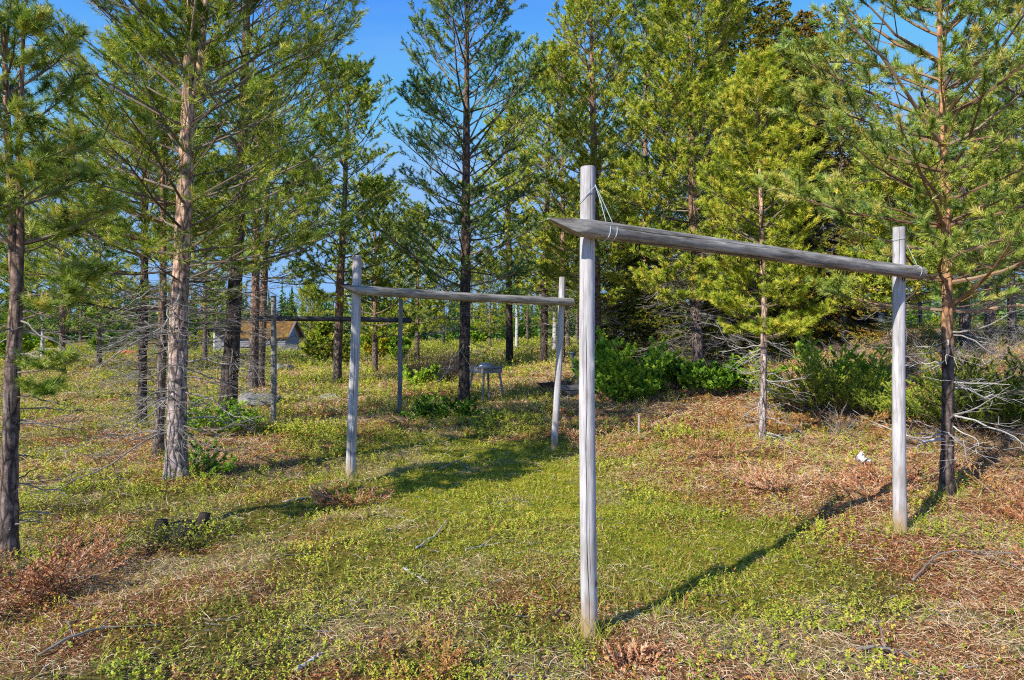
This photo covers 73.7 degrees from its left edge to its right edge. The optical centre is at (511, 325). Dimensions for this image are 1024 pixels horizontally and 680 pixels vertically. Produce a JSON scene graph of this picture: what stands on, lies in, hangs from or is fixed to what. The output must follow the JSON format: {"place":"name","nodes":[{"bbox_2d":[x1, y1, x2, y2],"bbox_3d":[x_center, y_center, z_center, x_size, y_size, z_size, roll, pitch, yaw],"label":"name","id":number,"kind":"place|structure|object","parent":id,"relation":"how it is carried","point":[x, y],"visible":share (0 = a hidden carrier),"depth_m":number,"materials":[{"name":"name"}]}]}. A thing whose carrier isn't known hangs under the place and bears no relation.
{"place":"outdoors","nodes":[
{"label":"outdoors","id":0,"kind":"place"},
{"bbox_2d":[0,324,1023,679],"bbox_3d":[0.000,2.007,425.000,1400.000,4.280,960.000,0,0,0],"label":"ground","id":1,"kind":"structure","parent":0,"point":[204,644],"depth_m":4.74,"materials":[{"name":"green plant"}]},
{"bbox_2d":[0,317,36,359],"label":"young tree","id":2,"kind":"object","parent":1,"relation":"on","point":[26,344],"visible":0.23,"depth_m":31.86,"materials":[{"name":"green plant"}]},
{"bbox_2d":[0,186,43,336],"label":"pine tree","id":3,"kind":"object","parent":1,"relation":"on","point":[3,296],"visible":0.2,"depth_m":26.38,"materials":[{"name":"green plant"}]},
{"bbox_2d":[0,183,68,352],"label":"pine tree","id":4,"kind":"object","parent":1,"relation":"on","point":[36,286],"visible":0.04,"depth_m":43.96,"materials":[{"name":"green plant"}]},
{"bbox_2d":[0,555,80,610],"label":"heather clump","id":5,"kind":"object","parent":1,"relation":"on","point":[30,586],"visible":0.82,"depth_m":4.03,"materials":[{"name":"orange plant"}]},
{"bbox_2d":[0,154,131,374],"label":"pine tree","id":6,"kind":"object","parent":1,"relation":"on","point":[61,327],"visible":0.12,"depth_m":23.95,"materials":[{"name":"green plant"}]},
{"bbox_2d":[0,0,134,561],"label":"pine tree","id":7,"kind":"object","parent":1,"relation":"on","point":[63,224],"visible":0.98,"depth_m":4.67,"materials":[{"name":"green plant"}]},
{"bbox_2d":[0,516,135,596],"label":"dead bush","id":8,"kind":"object","parent":1,"relation":"on","point":[76,562],"visible":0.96,"depth_m":4.45,"materials":[{"name":"orange plant"}]},
{"bbox_2d":[58,279,108,346],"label":"pine tree","id":9,"kind":"object","parent":1,"relation":"on","point":[80,323],"visible":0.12,"depth_m":74.89,"materials":[{"name":"green plant"}]},
{"bbox_2d":[37,184,157,364],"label":"pine tree","id":10,"kind":"object","parent":1,"relation":"on","point":[99,332],"visible":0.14,"depth_m":29.91,"materials":[{"name":"green plant"}]},
{"bbox_2d":[36,606,160,655],"bbox_3d":[-2.113,1.540,3.496,0.541,0.084,0.197,0,0,-38],"label":"fallen stick","id":11,"kind":"object","parent":1,"relation":"on","point":[64,639],"visible":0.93,"depth_m":3.43,"materials":[{"name":"grey wood"}]},
{"bbox_2d":[86,315,123,352],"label":"young tree","id":12,"kind":"object","parent":1,"relation":"on","point":[93,343],"visible":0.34,"depth_m":44.12,"materials":[{"name":"green plant"}]},
{"bbox_2d":[0,0,262,425],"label":"pine tree","id":13,"kind":"object","parent":1,"relation":"on","point":[214,284],"visible":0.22,"depth_m":10.30,"materials":[{"name":"green plant"}]},
{"bbox_2d":[66,63,253,455],"bbox_3d":[-4.250,-0.758,8.350,2.174,4.748,2.284,0,0,-31],"label":"pine tree","id":14,"kind":"object","parent":1,"relation":"on","point":[163,226],"visible":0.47,"depth_m":8.20,"materials":[{"name":"green plant"}]},
{"bbox_2d":[144,512,210,544],"bbox_3d":[-2.579,1.585,5.352,0.568,0.217,0.723,0,0,20],"label":"tree stump","id":15,"kind":"object","parent":1,"relation":"on","point":[203,516],"visible":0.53,"depth_m":5.32,"materials":[{"name":"grey wood"}]},
{"bbox_2d":[126,501,241,553],"bbox_3d":[-2.418,1.475,5.119,0.664,0.344,0.776,0,0,24],"label":"leafy bush","id":16,"kind":"object","parent":1,"relation":"on","point":[167,539],"visible":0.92,"depth_m":4.95,"materials":[{"name":"green plant"}]},
{"bbox_2d":[0,0,368,493],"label":"pine tree","id":17,"kind":"object","parent":1,"relation":"on","point":[195,60],"visible":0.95,"depth_m":6.91,"materials":[{"name":"green plant"}]},
{"bbox_2d":[161,437,237,479],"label":"leafy bush","id":18,"kind":"object","parent":1,"relation":"on","point":[208,463],"visible":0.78,"depth_m":7.28,"materials":[{"name":"green plant"}]},
{"bbox_2d":[151,139,251,364],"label":"pine tree","id":19,"kind":"object","parent":1,"relation":"on","point":[205,330],"visible":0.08,"depth_m":29.92,"materials":[{"name":"green plant"}]},
{"bbox_2d":[164,395,266,438],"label":"leafy bush","id":20,"kind":"object","parent":1,"relation":"on","point":[204,422],"visible":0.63,"depth_m":9.99,"materials":[{"name":"green plant"}]},
{"bbox_2d":[91,0,376,427],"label":"pine tree","id":21,"kind":"object","parent":1,"relation":"on","point":[231,340],"visible":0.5,"depth_m":10.69,"materials":[{"name":"green plant"}]},
{"bbox_2d":[193,62,325,389],"bbox_3d":[-6.759,-2.661,18.138,3.643,8.777,3.708,0,0,-27],"label":"pine tree","id":22,"kind":"object","parent":1,"relation":"on","point":[253,340],"visible":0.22,"depth_m":17.90,"materials":[{"name":"green plant"}]},
{"bbox_2d":[238,393,280,406],"bbox_3d":[-5.632,1.661,14.983,1.172,0.393,1.784,0,0,-25],"label":"boulder","id":23,"kind":"object","parent":1,"relation":"on","point":[253,403],"visible":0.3,"depth_m":14.45,"materials":[{"name":"grey stone"}]},
{"bbox_2d":[194,113,327,386],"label":"pine tree","id":24,"kind":"object","parent":1,"relation":"on","point":[263,285],"visible":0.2,"depth_m":18.92,"materials":[{"name":"green plant"}]},
{"bbox_2d":[240,321,304,349],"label":"log hut","id":25,"kind":"object","parent":1,"relation":"on","point":[291,327],"visible":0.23,"depth_m":56.64,"materials":[{"name":"brown wood"}]},
{"bbox_2d":[288,277,329,333],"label":"pine tree","id":26,"kind":"object","parent":1,"relation":"on","point":[294,304],"visible":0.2,"depth_m":69.66,"materials":[{"name":"green plant"}]},
{"bbox_2d":[293,283,328,338],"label":"pine tree","id":27,"kind":"object","parent":1,"relation":"on","point":[308,287],"visible":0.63,"depth_m":61.57,"materials":[{"name":"green plant"}]},
{"bbox_2d":[305,321,334,362],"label":"young tree","id":28,"kind":"object","parent":1,"relation":"on","point":[323,329],"visible":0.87,"depth_m":29.86,"materials":[{"name":"green plant"}]},
{"bbox_2d":[254,296,411,422],"bbox_3d":[-3.157,0.603,12.417,2.884,2.244,0.179,0,0,-31],"label":"drying rack","id":29,"kind":"object","parent":1,"relation":"on","point":[400,320],"visible":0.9,"depth_m":12.25,"materials":[{"name":"grey wood"}]},
{"bbox_2d":[283,53,411,384],"bbox_3d":[-4.949,-3.082,19.978,3.740,9.684,3.868,0,0,28],"label":"pine tree","id":30,"kind":"object","parent":1,"relation":"on","point":[368,97],"visible":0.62,"depth_m":19.78,"materials":[{"name":"green plant"}]},
{"bbox_2d":[306,473,394,508],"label":"heather clump","id":31,"kind":"object","parent":1,"relation":"on","point":[322,495],"visible":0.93,"depth_m":6.13,"materials":[{"name":"orange plant"}]},
{"bbox_2d":[342,333,361,364],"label":"young tree","id":32,"kind":"object","parent":1,"relation":"on","point":[346,351],"visible":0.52,"depth_m":27.76,"materials":[{"name":"green plant"}]},
{"bbox_2d":[348,260,397,326],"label":"birch tree","id":33,"kind":"object","parent":1,"relation":"on","point":[371,307],"visible":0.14,"depth_m":24.63,"materials":[{"name":"green plant"}]},
{"bbox_2d":[360,322,391,360],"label":"young tree","id":34,"kind":"object","parent":1,"relation":"on","point":[367,345],"visible":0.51,"depth_m":30.11,"materials":[{"name":"green plant"}]},
{"bbox_2d":[325,167,438,371],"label":"pine tree","id":35,"kind":"object","parent":1,"relation":"on","point":[375,330],"visible":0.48,"depth_m":23.89,"materials":[{"name":"green plant"}]},
{"bbox_2d":[385,323,411,359],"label":"young tree","id":36,"kind":"object","parent":1,"relation":"on","point":[406,342],"visible":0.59,"depth_m":29.81,"materials":[{"name":"green plant"}]},
{"bbox_2d":[378,200,456,359],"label":"pine tree","id":37,"kind":"object","parent":1,"relation":"on","point":[426,302],"visible":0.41,"depth_m":29.72,"materials":[{"name":"green plant"}]},
{"bbox_2d":[402,363,443,385],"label":"leafy bush","id":38,"kind":"object","parent":1,"relation":"on","point":[423,374],"visible":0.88,"depth_m":18.84,"materials":[{"name":"green plant"}]},
{"bbox_2d":[368,338,484,381],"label":"dead bush","id":39,"kind":"object","parent":1,"relation":"on","point":[453,371],"visible":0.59,"depth_m":19.67,"materials":[{"name":"brown wood"}]},
{"bbox_2d":[375,615,484,679],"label":"heather clump","id":40,"kind":"object","parent":1,"relation":"on","point":[450,659],"visible":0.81,"depth_m":3.21,"materials":[{"name":"orange plant"}]},
{"bbox_2d":[421,257,459,345],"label":"pine tree","id":41,"kind":"object","parent":1,"relation":"on","point":[447,321],"visible":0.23,"depth_m":49.92,"materials":[{"name":"green plant"}]},
{"bbox_2d":[399,392,481,420],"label":"leafy bush","id":42,"kind":"object","parent":1,"relation":"on","point":[436,409],"visible":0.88,"depth_m":11.92,"materials":[{"name":"green plant"}]},
{"bbox_2d":[341,255,574,479],"bbox_3d":[-0.499,0.479,7.942,3.267,2.409,0.219,0,0,-40],"label":"drying rack","id":43,"kind":"object","parent":1,"relation":"on","point":[356,288],"visible":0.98,"depth_m":7.24,"materials":[{"name":"grey wood"}]},
{"bbox_2d":[365,0,572,407],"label":"pine tree","id":44,"kind":"object","parent":1,"relation":"on","point":[466,223],"visible":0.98,"depth_m":13.60,"materials":[{"name":"green plant"}]},
{"bbox_2d":[470,310,492,342],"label":"young tree","id":45,"kind":"object","parent":1,"relation":"on","point":[477,334],"visible":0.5,"depth_m":49.12,"materials":[{"name":"green plant"}]},
{"bbox_2d":[469,366,504,401],"bbox_3d":[-0.573,1.328,15.000,0.658,0.863,0.658,0,0,-38],"label":"table","id":46,"kind":"object","parent":1,"relation":"on","point":[483,371],"visible":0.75,"depth_m":14.88,"materials":[{"name":"grey wood"}]},
{"bbox_2d":[470,258,514,348],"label":"pine tree","id":47,"kind":"object","parent":1,"relation":"on","point":[502,310],"visible":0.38,"depth_m":39.91,"materials":[{"name":"green plant"}]},
{"bbox_2d":[443,105,559,362],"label":"pine tree","id":48,"kind":"object","parent":1,"relation":"on","point":[509,334],"visible":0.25,"depth_m":25.87,"materials":[{"name":"green plant"}]},
{"bbox_2d":[1,335,1021,679],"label":"fallen twigs","id":49,"kind":"object","parent":1,"relation":"on","point":[501,539],"visible":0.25,"depth_m":4.78,"materials":[{"name":"wood"}]},
{"bbox_2d":[0,317,1023,679],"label":"berry shrublets","id":50,"kind":"object","parent":1,"relation":"on","point":[284,427],"visible":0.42,"depth_m":6.29,"materials":[{"name":"green plant"}]},
{"bbox_2d":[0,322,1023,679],"bbox_3d":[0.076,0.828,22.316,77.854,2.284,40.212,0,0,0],"label":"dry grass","id":51,"kind":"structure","parent":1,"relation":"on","point":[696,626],"depth_m":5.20,"materials":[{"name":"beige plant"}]},
{"bbox_2d":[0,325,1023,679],"bbox_3d":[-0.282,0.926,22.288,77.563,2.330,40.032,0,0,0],"label":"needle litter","id":52,"kind":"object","parent":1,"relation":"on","point":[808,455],"visible":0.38,"depth_m":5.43,"materials":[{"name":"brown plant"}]},
{"bbox_2d":[0,279,1023,341],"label":"distant forest","id":53,"kind":"object","parent":1,"relation":"on","point":[501,333],"visible":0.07,"depth_m":128.74,"materials":[{"name":"green plant"}]},
{"bbox_2d":[499,278,532,349],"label":"birch tree","id":54,"kind":"object","parent":1,"relation":"on","point":[516,321],"visible":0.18,"depth_m":37.92,"materials":[{"name":"green plant"}]},
{"bbox_2d":[502,244,552,344],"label":"pine tree","id":55,"kind":"object","parent":1,"relation":"on","point":[527,323],"visible":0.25,"depth_m":51.91,"materials":[{"name":"green plant"}]},
{"bbox_2d":[474,44,606,362],"bbox_3d":[1.111,-4.200,24.019,4.441,11.070,4.888,0,0,20],"label":"pine tree","id":56,"kind":"object","parent":1,"relation":"on","point":[544,332],"visible":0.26,"depth_m":23.87,"materials":[{"name":"green plant"}]},
{"bbox_2d":[538,381,578,394],"bbox_3d":[1.266,1.417,15.534,1.345,0.282,0.515,0,0,-8],"label":"log bench","id":57,"kind":"object","parent":1,"relation":"on","point":[567,387],"visible":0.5,"depth_m":15.43,"materials":[{"name":"grey wood"}]},
{"bbox_2d":[499,33,623,363],"bbox_3d":[1.742,-4.034,22.108,4.640,10.645,4.636,0,0,-27],"label":"pine tree","id":58,"kind":"object","parent":1,"relation":"on","point":[547,74],"visible":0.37,"depth_m":21.71,"materials":[{"name":"green plant"}]},
{"bbox_2d":[528,206,602,348],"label":"pine tree","id":59,"kind":"object","parent":1,"relation":"on","point":[566,317],"visible":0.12,"depth_m":33.92,"materials":[{"name":"green plant"}]},
{"bbox_2d":[530,0,660,375],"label":"pine tree","id":60,"kind":"object","parent":1,"relation":"on","point":[581,9],"visible":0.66,"depth_m":16.51,"materials":[{"name":"green plant"}]},
{"bbox_2d":[564,423,655,456],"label":"heather clump","id":61,"kind":"object","parent":1,"relation":"on","point":[600,447],"visible":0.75,"depth_m":8.52,"materials":[{"name":"orange plant"}]},
{"bbox_2d":[570,221,671,369],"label":"spruce tree","id":62,"kind":"object","parent":1,"relation":"on","point":[617,326],"visible":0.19,"depth_m":18.74,"materials":[{"name":"green plant"}]},
{"bbox_2d":[570,325,680,403],"bbox_3d":[2.097,0.685,12.310,2.025,1.407,2.198,0,0,0],"label":"leafy bush","id":63,"kind":"object","parent":1,"relation":"on","point":[610,365],"visible":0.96,"depth_m":11.86,"materials":[{"name":"green plant"}]},
{"bbox_2d":[566,0,706,340],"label":"pine tree","id":64,"kind":"object","parent":1,"relation":"on","point":[642,87],"visible":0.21,"depth_m":20.56,"materials":[{"name":"green plant"}]},
{"bbox_2d":[603,635,683,679],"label":"heather clump","id":65,"kind":"object","parent":1,"relation":"on","point":[617,656],"visible":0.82,"depth_m":3.31,"materials":[{"name":"orange plant"}]},
{"bbox_2d":[609,75,708,334],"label":"pine tree","id":66,"kind":"object","parent":1,"relation":"on","point":[683,218],"visible":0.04,"depth_m":26.75,"materials":[{"name":"green plant"}]},
{"bbox_2d":[601,0,717,338],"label":"pine tree","id":67,"kind":"object","parent":1,"relation":"on","point":[639,78],"visible":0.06,"depth_m":23.63,"materials":[{"name":"green plant"}]},
{"bbox_2d":[614,247,707,365],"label":"spruce tree","id":68,"kind":"object","parent":1,"relation":"on","point":[654,323],"visible":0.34,"depth_m":16.76,"materials":[{"name":"green plant"}]},
{"bbox_2d":[597,0,784,367],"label":"pine tree","id":69,"kind":"object","parent":1,"relation":"on","point":[691,103],"visible":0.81,"depth_m":13.54,"materials":[{"name":"green plant"}]},
{"bbox_2d":[667,428,756,460],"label":"heather clump","id":70,"kind":"object","parent":1,"relation":"on","point":[732,445],"visible":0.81,"depth_m":8.11,"materials":[{"name":"orange plant"}]},
{"bbox_2d":[663,353,790,394],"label":"leafy bush","id":71,"kind":"object","parent":1,"relation":"on","point":[688,374],"visible":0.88,"depth_m":11.81,"materials":[{"name":"green plant"}]},
{"bbox_2d":[671,237,793,367],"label":"spruce tree","id":72,"kind":"object","parent":1,"relation":"on","point":[713,329],"visible":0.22,"depth_m":16.20,"materials":[{"name":"green plant"}]},
{"bbox_2d":[547,165,926,638],"bbox_3d":[1.639,0.420,4.336,3.490,2.519,0.176,0,0,-32],"label":"drying rack","id":73,"kind":"object","parent":1,"relation":"on","point":[587,228],"visible":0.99,"depth_m":3.64,"materials":[{"name":"wood"}]},
{"bbox_2d":[669,0,833,356],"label":"spruce tree","id":74,"kind":"object","parent":1,"relation":"on","point":[742,45],"visible":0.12,"depth_m":18.66,"materials":[{"name":"green plant"}]},
{"bbox_2d":[693,43,839,444],"bbox_3d":[3.332,-1.099,9.015,1.798,5.300,1.919,0,0,33],"label":"pine tree","id":75,"kind":"object","parent":1,"relation":"on","point":[770,77],"visible":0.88,"depth_m":8.80,"materials":[{"name":"green plant"}]},
{"bbox_2d":[728,461,819,494],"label":"heather clump","id":76,"kind":"object","parent":1,"relation":"on","point":[761,480],"visible":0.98,"depth_m":6.59,"materials":[{"name":"orange plant"}]},
{"bbox_2d":[686,0,880,359],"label":"spruce tree","id":77,"kind":"object","parent":1,"relation":"on","point":[764,39],"visible":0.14,"depth_m":17.00,"materials":[{"name":"green plant"}]},
{"bbox_2d":[715,401,891,440],"bbox_3d":[4.038,1.349,9.553,2.175,0.519,1.978,0,0,0],"label":"dead bush","id":78,"kind":"object","parent":1,"relation":"on","point":[771,428],"visible":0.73,"depth_m":9.72,"materials":[{"name":"orange plant"}]},
{"bbox_2d":[721,9,891,343],"bbox_3d":[7.920,-3.558,18.574,5.099,9.934,4.838,0,0,0],"label":"spruce tree","id":79,"kind":"object","parent":1,"relation":"on","point":[809,29],"visible":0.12,"depth_m":17.77,"materials":[{"name":"green plant"}]},
{"bbox_2d":[737,341,878,414],"bbox_3d":[4.701,0.809,10.784,2.102,1.164,1.612,0,0,0],"label":"juniper bush","id":80,"kind":"object","parent":1,"relation":"on","point":[804,371],"visible":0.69,"depth_m":10.61,"materials":[{"name":"green plant"}]},
{"bbox_2d":[774,403,874,438],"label":"dead bush","id":81,"kind":"object","parent":1,"relation":"on","point":[839,431],"visible":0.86,"depth_m":9.24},
{"bbox_2d":[782,279,879,338],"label":"spruce tree","id":82,"kind":"object","parent":1,"relation":"on","point":[867,320],"visible":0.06,"depth_m":18.33,"materials":[{"name":"green plant"}]},
{"bbox_2d":[794,333,891,397],"bbox_3d":[5.509,0.661,11.338,1.655,1.171,1.320,0,0,0],"label":"leafy bush","id":83,"kind":"object","parent":1,"relation":"on","point":[846,355],"visible":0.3,"depth_m":11.33,"materials":[{"name":"green plant"}]},
{"bbox_2d":[779,2,917,344],"bbox_3d":[8.190,-3.770,16.846,3.475,8.554,3.580,0,0,-12],"label":"spruce tree","id":84,"kind":"object","parent":1,"relation":"on","point":[846,174],"visible":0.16,"depth_m":16.79,"materials":[{"name":"green plant"}]},
{"bbox_2d":[770,346,931,417],"bbox_3d":[5.182,0.846,10.432,1.863,1.080,2.105,0,0,-26],"label":"juniper bush","id":85,"kind":"object","parent":1,"relation":"on","point":[848,398],"visible":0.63,"depth_m":10.39,"materials":[{"name":"green plant"}]},
{"bbox_2d":[816,464,919,506],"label":"heather clump","id":86,"kind":"object","parent":1,"relation":"on","point":[857,481],"visible":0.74,"depth_m":6.26,"materials":[{"name":"orange plant"}]},
{"bbox_2d":[751,0,1023,497],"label":"pine tree","id":87,"kind":"object","parent":1,"relation":"on","point":[943,245],"visible":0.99,"depth_m":5.97,"materials":[{"name":"green plant"}]},
{"bbox_2d":[768,325,1006,376],"bbox_3d":[7.215,0.485,13.092,3.192,1.054,3.646,0,0,-20],"label":"dead bush","id":88,"kind":"object","parent":1,"relation":"on","point":[911,363],"visible":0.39,"depth_m":12.49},
{"bbox_2d":[840,451,959,490],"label":"heather clump","id":89,"kind":"object","parent":1,"relation":"on","point":[866,466],"visible":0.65,"depth_m":6.52,"materials":[{"name":"orange plant"}]},
{"bbox_2d":[822,143,987,360],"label":"pine tree","id":90,"kind":"object","parent":1,"relation":"on","point":[888,188],"visible":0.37,"depth_m":13.68,"materials":[{"name":"green plant"}]},
{"bbox_2d":[848,376,967,426],"bbox_3d":[5.661,1.011,9.757,1.598,0.797,1.618,0,0,0],"label":"juniper bush","id":91,"kind":"object","parent":1,"relation":"on","point":[864,394],"visible":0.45,"depth_m":9.66,"materials":[{"name":"green plant"}]},
{"bbox_2d":[871,108,973,328],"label":"pine tree","id":92,"kind":"object","parent":1,"relation":"on","point":[909,119],"depth_m":21.96,"materials":[{"name":"green plant"}]},
{"bbox_2d":[834,323,1023,376],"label":"dead bush","id":93,"kind":"object","parent":1,"relation":"on","point":[1004,351],"visible":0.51,"depth_m":12.76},
{"bbox_2d":[881,343,1023,435],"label":"juniper bush","id":94,"kind":"object","parent":1,"relation":"on","point":[962,402],"visible":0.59,"depth_m":8.63,"materials":[{"name":"green plant"}]},
{"bbox_2d":[891,92,1023,348],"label":"pine tree","id":95,"kind":"object","parent":1,"relation":"on","point":[964,323],"visible":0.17,"depth_m":15.24,"materials":[{"name":"green plant"}]},
{"bbox_2d":[907,414,1023,467],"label":"dead bush","id":96,"kind":"object","parent":1,"relation":"on","point":[992,450],"visible":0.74,"depth_m":7.34,"materials":[{"name":"orange plant"}]},
{"bbox_2d":[911,0,1023,443],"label":"pine tree","id":97,"kind":"object","parent":1,"relation":"on","point":[1006,92],"visible":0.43,"depth_m":7.23,"materials":[{"name":"green plant"}]},
{"bbox_2d":[912,550,1023,580],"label":"fallen stick","id":98,"kind":"object","parent":1,"relation":"on","point":[922,569],"visible":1,"depth_m":4.49,"materials":[{"name":"grey wood"}]},
{"bbox_2d":[918,145,1023,335],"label":"pine tree","id":99,"kind":"object","parent":1,"relation":"on","point":[988,322],"visible":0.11,"depth_m":17.93,"materials":[{"name":"green plant"}]},
{"bbox_2d":[922,347,1023,435],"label":"juniper bush","id":100,"kind":"object","parent":1,"relation":"on","point":[1002,382],"visible":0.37,"depth_m":8.50,"materials":[{"name":"green plant"}]},
{"bbox_2d":[929,48,1023,343],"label":"pine tree","id":101,"kind":"object","parent":1,"relation":"on","point":[1012,316],"visible":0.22,"depth_m":16.41,"materials":[{"name":"green plant"}]},
{"bbox_2d":[955,461,1023,507],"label":"heather clump","id":102,"kind":"object","parent":1,"relation":"on","point":[992,483],"visible":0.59,"depth_m":6.22,"materials":[{"name":"orange plant"}]},
{"bbox_2d":[956,173,1023,322],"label":"pine tree","id":103,"kind":"object","parent":1,"relation":"on","point":[992,315],"visible":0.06,"depth_m":29.90,"materials":[{"name":"green plant"}]},
{"bbox_2d":[988,479,1023,526],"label":"heather clump","id":104,"kind":"object","parent":1,"relation":"on","point":[1011,512],"visible":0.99,"depth_m":5.37,"materials":[{"name":"orange plant"}]},
{"bbox_2d":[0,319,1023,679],"bbox_3d":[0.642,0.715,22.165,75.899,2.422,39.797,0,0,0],"label":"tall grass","id":105,"kind":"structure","parent":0,"point":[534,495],"depth_m":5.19,"materials":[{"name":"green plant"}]},
{"bbox_2d":[0,0,1023,325],"label":"sky","id":106,"kind":"structure","parent":0,"point":[385,22],"materials":[{"name":"blue"}]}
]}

